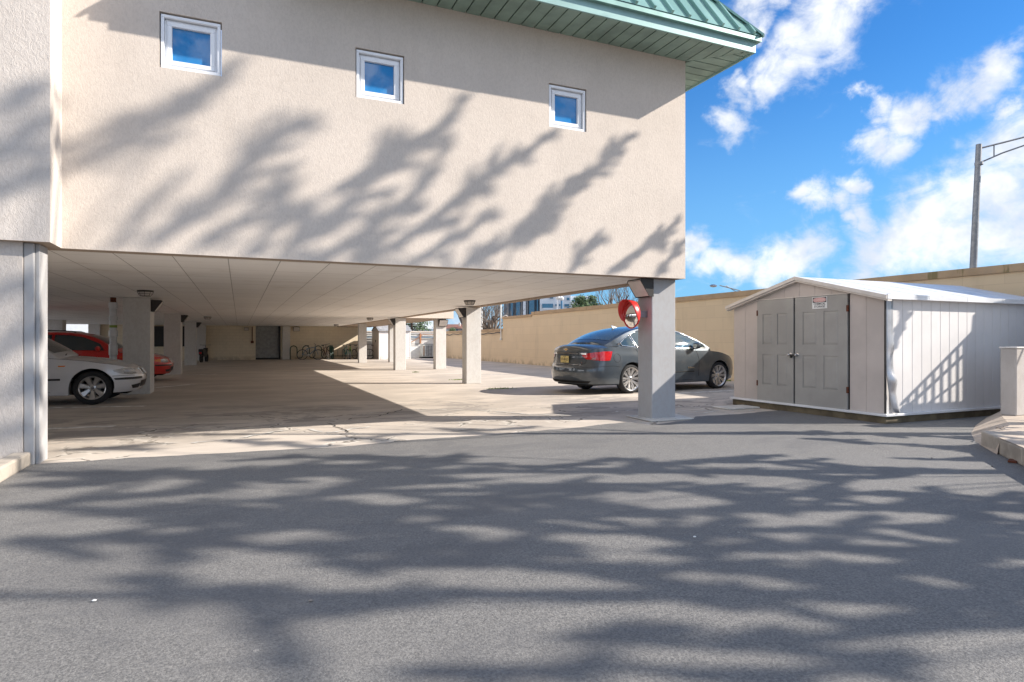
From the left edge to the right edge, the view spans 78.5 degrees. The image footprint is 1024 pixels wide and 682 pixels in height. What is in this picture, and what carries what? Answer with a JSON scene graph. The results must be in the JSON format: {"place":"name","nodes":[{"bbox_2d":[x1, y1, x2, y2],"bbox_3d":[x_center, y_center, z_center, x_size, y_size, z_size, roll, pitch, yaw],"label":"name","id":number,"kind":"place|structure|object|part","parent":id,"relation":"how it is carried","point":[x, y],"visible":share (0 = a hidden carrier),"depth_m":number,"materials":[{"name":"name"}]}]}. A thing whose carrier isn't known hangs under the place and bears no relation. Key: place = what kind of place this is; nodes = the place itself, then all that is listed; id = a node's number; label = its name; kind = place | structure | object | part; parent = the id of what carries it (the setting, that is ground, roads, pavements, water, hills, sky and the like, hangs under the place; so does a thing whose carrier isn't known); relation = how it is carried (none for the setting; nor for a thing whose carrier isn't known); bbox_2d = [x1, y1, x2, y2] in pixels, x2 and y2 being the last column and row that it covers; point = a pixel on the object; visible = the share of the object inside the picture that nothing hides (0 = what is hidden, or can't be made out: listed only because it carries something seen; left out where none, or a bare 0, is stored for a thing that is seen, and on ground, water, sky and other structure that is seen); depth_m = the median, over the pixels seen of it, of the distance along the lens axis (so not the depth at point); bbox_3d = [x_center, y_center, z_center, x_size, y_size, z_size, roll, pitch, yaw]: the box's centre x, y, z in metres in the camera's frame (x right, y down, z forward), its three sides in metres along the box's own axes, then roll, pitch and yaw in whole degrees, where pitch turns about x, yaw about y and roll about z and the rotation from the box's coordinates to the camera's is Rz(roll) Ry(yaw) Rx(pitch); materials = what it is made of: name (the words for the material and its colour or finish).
{"place":"outdoors","nodes":[
{"label":"outdoors","id":0,"kind":"place"},
{"bbox_2d":[66,324,87,332],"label":"neighbour building","id":1,"kind":"structure","parent":0,"point":[78,327],"depth_m":43.57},
{"bbox_2d":[40,358,776,463],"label":"concrete floor","id":2,"kind":"structure","parent":0,"point":[251,397],"depth_m":11.78,"materials":[{"name":"beige concrete"}]},
{"bbox_2d":[48,338,146,404],"bbox_3d":[-9.965,0.492,12.444,4.697,1.516,2.109,0,0,-24],"label":"silver sedan","id":3,"kind":"object","parent":2,"relation":"on","point":[76,375],"visible":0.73,"depth_m":12.31,"materials":[{"name":"paint"}]},
{"bbox_2d":[48,330,173,376],"bbox_3d":[-13.149,0.456,19.263,4.865,1.588,2.109,0,0,-24],"label":"red wagon","id":4,"kind":"object","parent":2,"relation":"on","point":[80,343],"visible":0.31,"depth_m":18.70,"materials":[{"name":"paint"}]},
{"bbox_3d":[-12.807,0.054,18.574,1.261,0.466,0.213,0,0,-23],"label":"front door window","id":5,"kind":"part","parent":4,"relation":"part of","materials":[{"name":"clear glass"}]},
{"bbox_2d":[109,297,117,358],"bbox_3d":[-9.266,0.120,14.563,0.184,2.260,0.184,0,0,-24],"label":"drain pipe","id":6,"kind":"object","parent":2,"relation":"on","point":[113,331],"visible":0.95,"depth_m":14.50,"materials":[{"name":"plastic"}]},
{"bbox_2d":[101,324,184,359],"bbox_3d":[-22.866,0.050,39.673,5.300,2.400,0.200,0,0,-24],"label":"dark partition","id":7,"kind":"object","parent":2,"relation":"on","point":[158,339],"visible":0.05,"depth_m":39.76,"materials":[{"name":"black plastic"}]},
{"bbox_2d":[198,345,208,361],"bbox_3d":[-18.376,0.761,37.389,0.606,1.098,1.850,0,0,-13],"label":"motor scooter","id":8,"kind":"object","parent":2,"relation":"on","point":[203,352],"visible":0.96,"depth_m":36.96,"materials":[{"name":"metal"}]},
{"bbox_2d":[206,325,357,359],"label":"garage back wall","id":9,"kind":"structure","parent":2,"relation":"on","point":[235,343],"depth_m":42.51,"materials":[{"name":"paint"}]},
{"bbox_2d":[256,326,278,357],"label":"door","id":10,"kind":"structure","parent":9,"relation":"in","point":[267,337],"depth_m":42.47,"materials":[{"name":"grey metal"}]},
{"bbox_2d":[297,344,323,359],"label":"bicycle","id":11,"kind":"object","parent":2,"relation":"on","point":[308,354],"visible":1,"depth_m":42.35,"materials":[{"name":"metal"}]},
{"bbox_2d":[290,345,333,359],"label":"bicycle rack","id":12,"kind":"object","parent":2,"relation":"on","point":[309,351],"visible":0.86,"depth_m":42.81,"materials":[{"name":"black metal"}]},
{"bbox_2d":[322,343,330,359],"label":"bicycle","id":13,"kind":"object","parent":2,"relation":"on","point":[326,353],"visible":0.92,"depth_m":42.38,"materials":[{"name":"metal"}]},
{"bbox_2d":[342,344,349,358],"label":"bicycle","id":14,"kind":"object","parent":2,"relation":"on","point":[344,354],"visible":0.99,"depth_m":42.84,"materials":[{"name":"metal"}]},
{"bbox_2d":[329,345,373,358],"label":"bicycle rack","id":15,"kind":"object","parent":2,"relation":"on","point":[331,349],"visible":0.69,"depth_m":43.10,"materials":[{"name":"black metal"}]},
{"bbox_2d":[352,344,357,358],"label":"bicycle","id":16,"kind":"object","parent":2,"relation":"on","point":[355,352],"visible":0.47,"depth_m":43.56,"materials":[{"name":"metal"}]},
{"bbox_2d":[230,409,506,432],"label":"floor cracks","id":17,"kind":"object","parent":2,"relation":"on","point":[366,417],"visible":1,"depth_m":10.04,"materials":[{"name":"grey concrete"}]},
{"bbox_2d":[0,0,764,464],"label":"apartment block","id":18,"kind":"structure","parent":2,"relation":"on","point":[302,162],"depth_m":8.22,"materials":[{"name":"paint"}]},
{"bbox_2d":[137,290,153,296],"bbox_3d":[-7.388,-0.960,12.631,0.300,0.116,0.300,0,0,-24],"label":"ceiling lamp","id":19,"kind":"object","parent":18,"relation":"attached to","point":[146,293],"visible":1,"depth_m":12.54,"materials":[{"name":"grey metal"}]},
{"bbox_2d":[151,300,163,311],"bbox_3d":[-8.516,-0.838,15.053,0.242,0.275,0.374,0,0,-24],"label":"bracket","id":20,"kind":"object","parent":18,"relation":"attached to","point":[156,305],"visible":1,"depth_m":14.88,"materials":[{"name":"brown metal"}]},
{"bbox_2d":[181,315,188,322],"bbox_3d":[-12.337,-0.838,23.641,0.242,0.275,0.374,0,0,-24],"label":"bracket","id":21,"kind":"object","parent":18,"relation":"attached to","point":[184,318],"visible":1,"depth_m":23.47,"materials":[{"name":"brown metal"}]},
{"bbox_2d":[161,14,220,75],"bbox_3d":[-3.705,-3.393,7.246,0.613,0.608,0.115,0,0,-23],"label":"window","id":22,"kind":"structure","parent":18,"relation":"in","point":[191,45],"depth_m":7.24,"materials":[{"name":"white plastic"}]},
{"bbox_2d":[356,49,402,103],"bbox_3d":[-1.719,-3.393,8.110,0.601,0.608,0.115,0,0,-23],"label":"window","id":23,"kind":"structure","parent":18,"relation":"in","point":[379,76],"depth_m":8.11,"materials":[{"name":"white plastic"}]},
{"bbox_2d":[388,318,394,324],"bbox_3d":[-5.144,-0.818,26.769,0.242,0.275,0.374,0,0,-24],"label":"bracket","id":24,"kind":"object","parent":18,"relation":"attached to","point":[391,321],"visible":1,"depth_m":26.62,"materials":[{"name":"brown metal"}]},
{"bbox_2d":[438,320,447,325],"bbox_3d":[-3.039,-0.794,27.653,0.391,0.288,0.253,0,0,-24],"label":"bracket","id":25,"kind":"object","parent":18,"relation":"attached to","point":[442,322],"visible":1,"depth_m":27.62,"materials":[{"name":"brown metal"}]},
{"bbox_2d":[454,308,465,317],"bbox_3d":[-1.524,-0.828,18.420,0.242,0.275,0.374,0,0,-24],"label":"bracket","id":26,"kind":"object","parent":18,"relation":"attached to","point":[461,312],"visible":1,"depth_m":18.29,"materials":[{"name":"brown metal"}]},
{"bbox_2d":[464,300,475,304],"bbox_3d":[-1.064,-0.960,15.760,0.300,0.116,0.300,0,0,-24],"label":"ceiling lamp","id":27,"kind":"object","parent":18,"relation":"attached to","point":[469,302],"visible":1,"depth_m":15.66,"materials":[{"name":"grey metal"}]},
{"bbox_2d":[549,85,584,131],"bbox_3d":[0.786,-3.393,9.199,0.599,0.608,0.115,0,0,-23],"label":"window","id":28,"kind":"structure","parent":18,"relation":"in","point":[566,105],"depth_m":9.20,"materials":[{"name":"white plastic"}]},
{"bbox_2d":[618,299,646,328],"bbox_3d":[1.962,-0.426,9.969,0.430,0.468,0.479,0,0,-24],"label":"safety mirror","id":29,"kind":"object","parent":18,"relation":"attached to","point":[630,313],"visible":1,"depth_m":9.93,"materials":[{"name":"red mirror"}]},
{"bbox_2d":[627,278,653,297],"bbox_3d":[2.045,-0.840,10.005,0.246,0.280,0.381,0,0,-24],"label":"wall lamp","id":30,"kind":"object","parent":18,"relation":"attached to","point":[642,288],"visible":1,"depth_m":9.88,"materials":[{"name":"brown metal"}]},
{"bbox_2d":[48,374,732,428],"bbox_3d":[-5.035,1.246,21.990,14.929,0.001,23.072,0,0,-24],"label":"floor marking","id":31,"kind":"object","parent":2,"relation":"on","point":[179,385],"visible":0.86,"depth_m":11.74,"materials":[{"name":"white paint"}]},
{"bbox_2d":[371,325,411,358],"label":"garden shed","id":32,"kind":"structure","parent":2,"relation":"on","point":[380,340],"depth_m":42.94,"materials":[{"name":"plastic"}]},
{"bbox_2d":[367,331,432,357],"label":"back wall","id":33,"kind":"structure","parent":2,"relation":"on","point":[415,348],"depth_m":46.40,"materials":[{"name":"paint"}]},
{"bbox_2d":[419,345,432,357],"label":"cooling unit","id":34,"kind":"object","parent":2,"relation":"on","point":[426,351],"visible":0.88,"depth_m":45.65,"materials":[{"name":"white metal"}]},
{"bbox_2d":[446,329,502,361],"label":"retaining wall","id":35,"kind":"structure","parent":2,"relation":"on","point":[492,347],"depth_m":39.23,"materials":[{"name":"paint"}]},
{"bbox_2d":[192,409,759,442],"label":"pale repair patches","id":36,"kind":"object","parent":2,"relation":"on","point":[451,409],"visible":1,"depth_m":10.61,"materials":[{"name":"beige concrete"}]},
{"bbox_2d":[417,371,730,388],"bbox_3d":[1.454,1.225,22.152,8.748,0.050,9.436,0,0,-24],"label":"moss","id":37,"kind":"object","parent":2,"relation":"on","point":[516,387],"visible":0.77,"depth_m":16.47,"materials":[{"name":"green plant"}]},
{"bbox_2d":[551,325,732,392],"bbox_3d":[3.544,0.424,16.407,5.438,1.651,2.253,0,0,-31],"label":"grey sedan","id":38,"kind":"object","parent":2,"relation":"on","point":[608,356],"visible":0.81,"depth_m":15.04,"materials":[{"name":"paint"}]},
{"bbox_3d":[2.345,-0.188,15.693,1.144,0.351,1.405,0,0,-31],"label":"rear window","id":39,"kind":"part","parent":38,"relation":"part of","materials":[{"name":"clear glass"}]},
{"bbox_3d":[2.738,-0.002,14.924,0.424,0.290,0.144,0,0,-31],"label":"quarter window","id":40,"kind":"part","parent":38,"relation":"part of","materials":[{"name":"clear glass"}]},
{"bbox_3d":[3.247,-0.073,15.277,0.978,0.483,0.251,0,0,-31],"label":"rear door window","id":41,"kind":"part","parent":38,"relation":"part of","materials":[{"name":"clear glass"}]},
{"bbox_3d":[4.352,-0.062,15.945,1.492,0.505,0.250,0,0,-31],"label":"front door window","id":42,"kind":"part","parent":38,"relation":"part of","materials":[{"name":"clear glass"}]},
{"bbox_2d":[712,405,759,409],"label":"stepping slab","id":43,"kind":"structure","parent":2,"relation":"on","point":[731,407],"depth_m":11.56,"materials":[{"name":"grey concrete"}]},
{"bbox_2d":[502,263,1023,380],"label":"retaining wall","id":44,"kind":"structure","parent":2,"relation":"on","point":[536,338],"depth_m":21.36,"materials":[{"name":"paint"}]},
{"bbox_2d":[500,305,506,339],"bbox_3d":[-0.434,-1.500,36.369,0.121,2.900,0.901,0,0,-35],"label":"conduit post","id":45,"kind":"object","parent":44,"relation":"attached to","point":[500,322],"visible":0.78,"depth_m":36.66,"materials":[{"name":"grey metal"}]},
{"bbox_2d":[725,276,1023,423],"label":"storage shed","id":46,"kind":"structure","parent":2,"relation":"on","point":[881,352],"depth_m":10.24,"materials":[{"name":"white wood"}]},
{"bbox_2d":[756,298,794,403],"bbox_3d":[4.739,0.172,11.288,0.104,1.845,0.924,0,0,-23],"label":"door","id":47,"kind":"structure","parent":46,"relation":"in","point":[775,381],"depth_m":11.29,"materials":[{"name":"metal"}]},
{"bbox_2d":[794,294,848,409],"bbox_3d":[5.113,0.172,10.427,0.104,1.845,1.038,0,0,-23],"label":"door","id":48,"kind":"structure","parent":46,"relation":"in","point":[821,322],"depth_m":10.40,"materials":[{"name":"metal"}]},
{"bbox_2d":[446,323,461,330],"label":"brown roof house","id":49,"kind":"structure","parent":0,"point":[458,327],"depth_m":90.00,"materials":[{"name":"paint"}]},
{"bbox_2d":[0,410,1023,681],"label":"asphalt road","id":50,"kind":"structure","parent":0,"point":[820,548],"depth_m":3.56,"materials":[{"name":"grey asphalt"}]},
{"bbox_2d":[0,452,29,481],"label":"curb","id":51,"kind":"object","parent":50,"relation":"on","point":[11,464],"visible":1,"depth_m":5.87,"materials":[{"name":"concrete"}]},
{"bbox_2d":[981,431,1022,465],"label":"kerb stone","id":52,"kind":"object","parent":50,"relation":"on","point":[1006,449],"visible":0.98,"depth_m":6.76,"materials":[{"name":"concrete"}]},
{"bbox_2d":[1008,458,1016,462],"bbox_3d":[5.136,1.228,6.420,0.076,0.020,0.153,0,0,45],"label":"dry leaf","id":53,"kind":"object","parent":50,"relation":"on","point":[1010,460],"visible":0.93,"depth_m":6.38,"materials":[{"name":"brown plant"}]},
{"bbox_2d":[587,294,601,305],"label":"evergreen tree","id":54,"kind":"object","parent":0,"point":[592,299],"visible":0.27,"depth_m":55.81,"materials":[{"name":"green plant"}]},
{"bbox_2d":[221,0,1023,330],"label":"sky","id":55,"kind":"structure","parent":0,"point":[843,147],"materials":[{"name":"blue"}]},
{"bbox_2d":[971,411,1023,453],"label":"sidewalk","id":56,"kind":"structure","parent":0,"point":[1012,430],"depth_m":8.31,"materials":[{"name":"concrete"}]},
{"bbox_2d":[999,347,1023,415],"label":"concrete pier","id":57,"kind":"structure","parent":56,"relation":"on","point":[1012,381],"depth_m":9.07,"materials":[{"name":"paint"}]},
{"label":"ground","id":58,"kind":"structure","parent":0,"visible":0},
{"bbox_2d":[406,321,432,330],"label":"evergreen tree","id":59,"kind":"object","parent":58,"relation":"on","point":[413,327],"visible":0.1,"depth_m":54.90,"materials":[{"name":"green plant"}]},
{"bbox_2d":[481,304,511,328],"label":"bare tree","id":60,"kind":"object","parent":58,"relation":"on","point":[495,321],"visible":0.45,"depth_m":47.72,"materials":[{"name":"brown plant"}]},
{"bbox_2d":[482,305,511,328],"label":"bare tree","id":61,"kind":"object","parent":58,"relation":"on","point":[487,310],"visible":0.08,"depth_m":54.87,"materials":[{"name":"brown plant"}]},
{"bbox_2d":[504,299,539,315],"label":"glass tower","id":62,"kind":"structure","parent":58,"relation":"on","point":[532,306],"depth_m":121.10,"materials":[{"name":"blue glass"}]},
{"bbox_2d":[540,295,570,310],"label":"white apartments","id":63,"kind":"structure","parent":58,"relation":"on","point":[548,303],"depth_m":120.00,"materials":[{"name":"white paint"}]},
{"bbox_2d":[556,296,559,308],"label":"lamp post","id":64,"kind":"object","parent":58,"relation":"on","point":[557,298],"visible":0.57,"depth_m":79.88,"materials":[{"name":"white metal"}]},
{"bbox_2d":[568,294,592,307],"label":"evergreen tree","id":65,"kind":"object","parent":58,"relation":"on","point":[581,301],"visible":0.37,"depth_m":51.75,"materials":[{"name":"green plant"}]},
{"bbox_2d":[592,288,637,304],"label":"bare tree","id":66,"kind":"object","parent":58,"relation":"on","point":[610,298],"visible":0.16,"depth_m":49.40,"materials":[{"name":"brown plant"}]},
{"bbox_2d":[603,287,637,302],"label":"bare tree","id":67,"kind":"object","parent":58,"relation":"on","point":[616,297],"visible":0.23,"depth_m":55.39,"materials":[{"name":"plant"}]},
{"bbox_2d":[710,284,740,290],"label":"street light","id":68,"kind":"object","parent":58,"relation":"on","point":[712,285],"visible":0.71,"depth_m":59.96,"materials":[{"name":"metal"}]},
{"bbox_2d":[969,136,1023,267],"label":"street light","id":69,"kind":"object","parent":58,"relation":"on","point":[979,162],"visible":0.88,"depth_m":29.91,"materials":[{"name":"grey metal"}]}
]}

